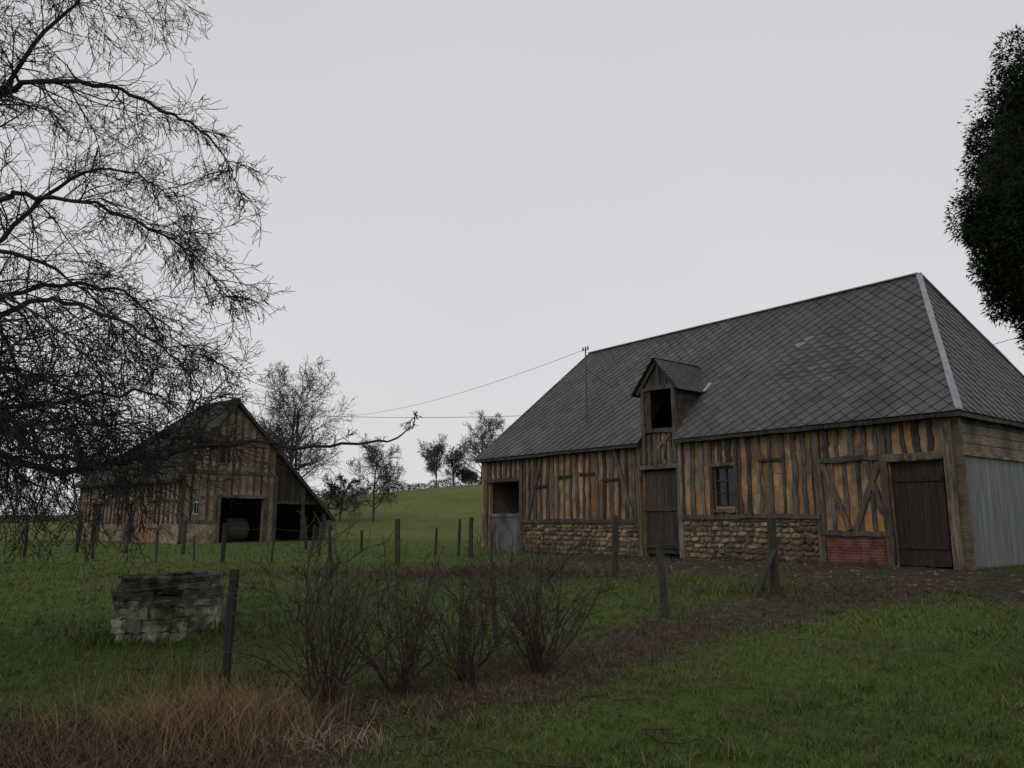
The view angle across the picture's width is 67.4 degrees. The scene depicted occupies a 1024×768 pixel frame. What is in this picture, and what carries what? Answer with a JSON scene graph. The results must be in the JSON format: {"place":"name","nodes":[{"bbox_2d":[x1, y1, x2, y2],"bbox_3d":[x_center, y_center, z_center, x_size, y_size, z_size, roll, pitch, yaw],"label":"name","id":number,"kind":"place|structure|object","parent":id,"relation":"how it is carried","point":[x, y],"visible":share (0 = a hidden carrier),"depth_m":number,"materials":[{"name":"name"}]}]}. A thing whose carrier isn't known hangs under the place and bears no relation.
{"place":"outdoors","nodes":[
{"label":"outdoors","id":0,"kind":"place"},
{"bbox_2d":[0,576,1019,767],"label":"leaf litter","id":1,"kind":"object","parent":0,"point":[568,701],"visible":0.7,"depth_m":7.80,"materials":[{"name":"brown plant"}]},
{"bbox_2d":[0,484,1023,767],"bbox_3d":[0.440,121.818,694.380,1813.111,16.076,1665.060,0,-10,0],"label":"ground","id":2,"kind":"structure","parent":0,"point":[442,510],"depth_m":9.16,"materials":[{"name":"green plant"}]},
{"bbox_2d":[0,441,31,512],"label":"bare tree","id":3,"kind":"object","parent":2,"relation":"on","point":[4,468],"visible":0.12,"depth_m":68.23,"materials":[{"name":"black plant"}]},
{"bbox_2d":[0,478,77,522],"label":"hedgerow","id":4,"kind":"object","parent":2,"relation":"on","point":[62,499],"visible":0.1,"depth_m":68.02,"materials":[{"name":"plant"}]},
{"bbox_2d":[51,442,126,518],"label":"bare tree","id":5,"kind":"object","parent":2,"relation":"on","point":[90,461],"visible":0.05,"depth_m":71.89,"materials":[{"name":"black plant"}]},
{"bbox_2d":[74,446,106,478],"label":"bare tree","id":6,"kind":"object","parent":2,"relation":"on","point":[92,463],"visible":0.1,"depth_m":65.75,"materials":[{"name":"grey plant"}]},
{"bbox_2d":[21,517,194,559],"bbox_3d":[-15.819,5.519,27.766,15.291,1.469,2.204,-5,-11,28],"label":"wire fence","id":7,"kind":"object","parent":2,"relation":"on","point":[185,530],"visible":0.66,"depth_m":26.58,"materials":[{"name":"brown wood"}]},
{"bbox_2d":[111,570,228,643],"bbox_3d":[-4.369,2.882,9.868,1.401,0.907,1.379,0,-10,0],"label":"stone well","id":8,"kind":"object","parent":2,"relation":"on","point":[136,606],"visible":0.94,"depth_m":9.40,"materials":[{"name":"grey stone"}]},
{"bbox_2d":[70,398,335,543],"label":"old gabled barn","id":9,"kind":"structure","parent":2,"relation":"on","point":[262,509],"depth_m":40.83,"materials":[{"name":"brown wood"}]},
{"bbox_2d":[91,504,132,541],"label":"side doors","id":10,"kind":"structure","parent":9,"relation":"in","point":[97,532],"depth_m":43.91,"materials":[{"name":"brown wood"}]},
{"bbox_2d":[192,501,198,514],"bbox_3d":[-15.658,6.154,38.099,0.035,0.650,0.360,-9,-13,41],"label":"window frame","id":11,"kind":"structure","parent":9,"relation":"in","point":[193,513],"depth_m":38.05,"materials":[{"name":"paint"}]},
{"bbox_2d":[194,503,198,512],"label":"window panes","id":12,"kind":"structure","parent":9,"relation":"in","point":[196,504],"depth_m":38.07,"materials":[{"name":"grey glass"}]},
{"bbox_2d":[217,448,229,462],"bbox_3d":[-14.816,3.606,39.486,0.020,0.850,0.700,-9,-13,41],"label":"loft door","id":13,"kind":"structure","parent":9,"relation":"in","point":[222,460],"depth_m":39.46,"materials":[{"name":"brown wood"}]},
{"bbox_2d":[0,0,421,575],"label":"bare apple tree","id":14,"kind":"object","parent":2,"relation":"on","point":[18,431],"visible":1,"depth_m":8.21,"materials":[{"name":"brown plant"}]},
{"bbox_2d":[219,518,248,541],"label":"round hay bale","id":15,"kind":"object","parent":2,"relation":"on","point":[240,532],"visible":0.72,"depth_m":40.64},
{"bbox_2d":[0,639,562,767],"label":"dry grass clump","id":16,"kind":"object","parent":2,"relation":"on","point":[213,710],"visible":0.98,"depth_m":5.50,"materials":[{"name":"brown plant"}]},
{"bbox_2d":[294,411,304,468],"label":"utility pole","id":17,"kind":"object","parent":2,"relation":"on","point":[296,441],"visible":0.15,"depth_m":62.16,"materials":[{"name":"grey wood"}]},
{"bbox_2d":[314,415,504,417],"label":"overhead wire","id":18,"kind":"object","parent":17,"relation":"attached to","point":[418,417],"visible":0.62,"depth_m":55.18,"materials":[{"name":"black metal"}]},
{"bbox_2d":[305,351,579,416],"bbox_3d":[-7.238,0.720,44.968,0.018,2.518,40.237,6,-11,-29],"label":"overhead wire","id":19,"kind":"object","parent":17,"relation":"attached to","point":[454,394],"visible":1,"depth_m":36.59,"materials":[{"name":"black metal"}]},
{"bbox_2d":[249,356,357,493],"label":"bare tree","id":20,"kind":"object","parent":2,"relation":"on","point":[293,424],"visible":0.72,"depth_m":60.62,"materials":[{"name":"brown plant"}]},
{"bbox_2d":[197,507,444,703],"bbox_3d":[-1.602,1.978,6.877,2.002,1.723,2.105,0,-10,0],"label":"bare shrub","id":21,"kind":"object","parent":2,"relation":"on","point":[317,677],"visible":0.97,"depth_m":6.74,"materials":[{"name":"brown plant"}]},
{"bbox_2d":[317,472,364,520],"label":"bare tree","id":22,"kind":"object","parent":2,"relation":"on","point":[333,489],"visible":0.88,"depth_m":65.05,"materials":[{"name":"black plant"}]},
{"bbox_2d":[0,639,710,767],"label":"fallen twigs","id":23,"kind":"object","parent":2,"relation":"on","point":[576,766],"visible":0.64,"depth_m":5.85,"materials":[{"name":"brown wood"}]},
{"bbox_2d":[334,431,406,521],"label":"bare tree","id":24,"kind":"object","parent":2,"relation":"on","point":[374,458],"visible":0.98,"depth_m":63.32,"materials":[{"name":"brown plant"}]},
{"bbox_2d":[0,516,770,590],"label":"wire fence","id":25,"kind":"object","parent":2,"relation":"on","point":[615,529],"visible":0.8,"depth_m":19.84,"materials":[{"name":"brown wood"}]},
{"bbox_2d":[304,517,473,557],"bbox_3d":[-5.664,5.372,26.864,10.492,1.469,3.124,-9,-14,42],"label":"wire fence","id":26,"kind":"object","parent":2,"relation":"on","point":[470,548],"visible":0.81,"depth_m":25.50,"materials":[{"name":"brown wood"}]},
{"bbox_2d":[0,518,781,692],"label":"wire fence","id":27,"kind":"object","parent":2,"relation":"on","point":[771,565],"visible":0.86,"depth_m":9.35,"materials":[{"name":"brown wood"}]},
{"bbox_2d":[313,476,481,496],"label":"hedgerow","id":28,"kind":"object","parent":2,"relation":"on","point":[436,485],"visible":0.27,"depth_m":116.62,"materials":[{"name":"plant"}]},
{"bbox_2d":[322,546,500,695],"bbox_3d":[-0.895,2.196,7.142,1.595,1.334,1.214,0,-10,0],"label":"bare shrub","id":29,"kind":"object","parent":2,"relation":"on","point":[406,680],"visible":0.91,"depth_m":6.97,"materials":[{"name":"brown plant"}]},
{"bbox_2d":[418,433,455,480],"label":"bare tree","id":30,"kind":"object","parent":2,"relation":"on","point":[433,455],"visible":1,"depth_m":123.28,"materials":[{"name":"grey plant"}]},
{"bbox_2d":[438,443,468,485],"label":"bare tree","id":31,"kind":"object","parent":2,"relation":"on","point":[452,463],"visible":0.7,"depth_m":126.42,"materials":[{"name":"grey plant"}]},
{"bbox_2d":[370,536,556,683],"bbox_3d":[-0.359,2.204,7.449,1.813,1.404,1.650,5,-11,-26],"label":"bare shrub","id":32,"kind":"object","parent":2,"relation":"on","point":[463,665],"visible":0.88,"depth_m":7.50,"materials":[{"name":"brown plant"}]},
{"bbox_2d":[451,465,478,482],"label":"evergreen tree","id":33,"kind":"object","parent":2,"relation":"on","point":[469,474],"visible":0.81,"depth_m":123.94,"materials":[{"name":"green plant"}]},
{"bbox_2d":[456,411,505,483],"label":"bare tree","id":34,"kind":"object","parent":2,"relation":"on","point":[482,442],"visible":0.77,"depth_m":126.21,"materials":[{"name":"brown plant"}]},
{"bbox_2d":[1,547,995,767],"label":"dead weeds","id":35,"kind":"object","parent":2,"relation":"on","point":[412,573],"visible":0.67,"depth_m":9.04,"materials":[{"name":"brown plant"}]},
{"bbox_2d":[466,512,628,672],"bbox_3d":[0.340,2.192,8.104,1.781,1.692,1.949,0,-10,0],"label":"bare shrub","id":36,"kind":"object","parent":2,"relation":"on","point":[533,654],"visible":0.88,"depth_m":8.03,"materials":[{"name":"brown plant"}]},
{"bbox_2d":[474,272,1023,569],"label":"timber framed barn","id":37,"kind":"structure","parent":2,"relation":"on","point":[880,421],"depth_m":20.92,"materials":[{"name":"tile"}]},
{"bbox_2d":[489,513,518,552],"bbox_3d":[-0.264,5.657,28.985,0.073,1.524,1.905,8,-13,-37],"label":"half door","id":38,"kind":"structure","parent":37,"relation":"in","point":[500,521],"depth_m":28.95,"materials":[{"name":"grey wood"}]},
{"bbox_2d":[715,467,735,506],"bbox_3d":[5.979,2.862,21.414,0.044,1.104,0.704,8,-13,-37],"label":"window frame","id":39,"kind":"structure","parent":37,"relation":"in","point":[716,481],"depth_m":21.47,"materials":[{"name":"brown wood"}]},
{"bbox_2d":[717,466,734,506],"bbox_3d":[6.004,2.866,21.434,0.005,1.100,0.700,8,-13,-37],"label":"window glass","id":40,"kind":"structure","parent":37,"relation":"in","point":[720,472],"depth_m":21.46,"materials":[{"name":"grey glass"}]},
{"bbox_2d":[645,461,952,567],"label":"plank doors","id":41,"kind":"structure","parent":37,"relation":"in","point":[919,487],"depth_m":17.44,"materials":[{"name":"brown wood"}]},
{"bbox_2d":[943,25,1023,355],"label":"conifer tree","id":42,"kind":"object","parent":2,"relation":"on","point":[991,229],"visible":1,"depth_m":9.79,"materials":[{"name":"green plant"}]},
{"bbox_2d":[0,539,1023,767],"bbox_3d":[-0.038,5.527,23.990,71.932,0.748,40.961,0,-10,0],"label":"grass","id":43,"kind":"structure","parent":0,"point":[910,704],"depth_m":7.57,"materials":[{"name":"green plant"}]},
{"bbox_2d":[0,0,1023,514],"label":"sky","id":44,"kind":"structure","parent":0,"point":[472,194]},
{"bbox_2d":[566,558,1023,607],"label":"gravel","id":45,"kind":"structure","parent":0,"point":[921,573],"depth_m":15.70,"materials":[{"name":"gravel"}]}
]}

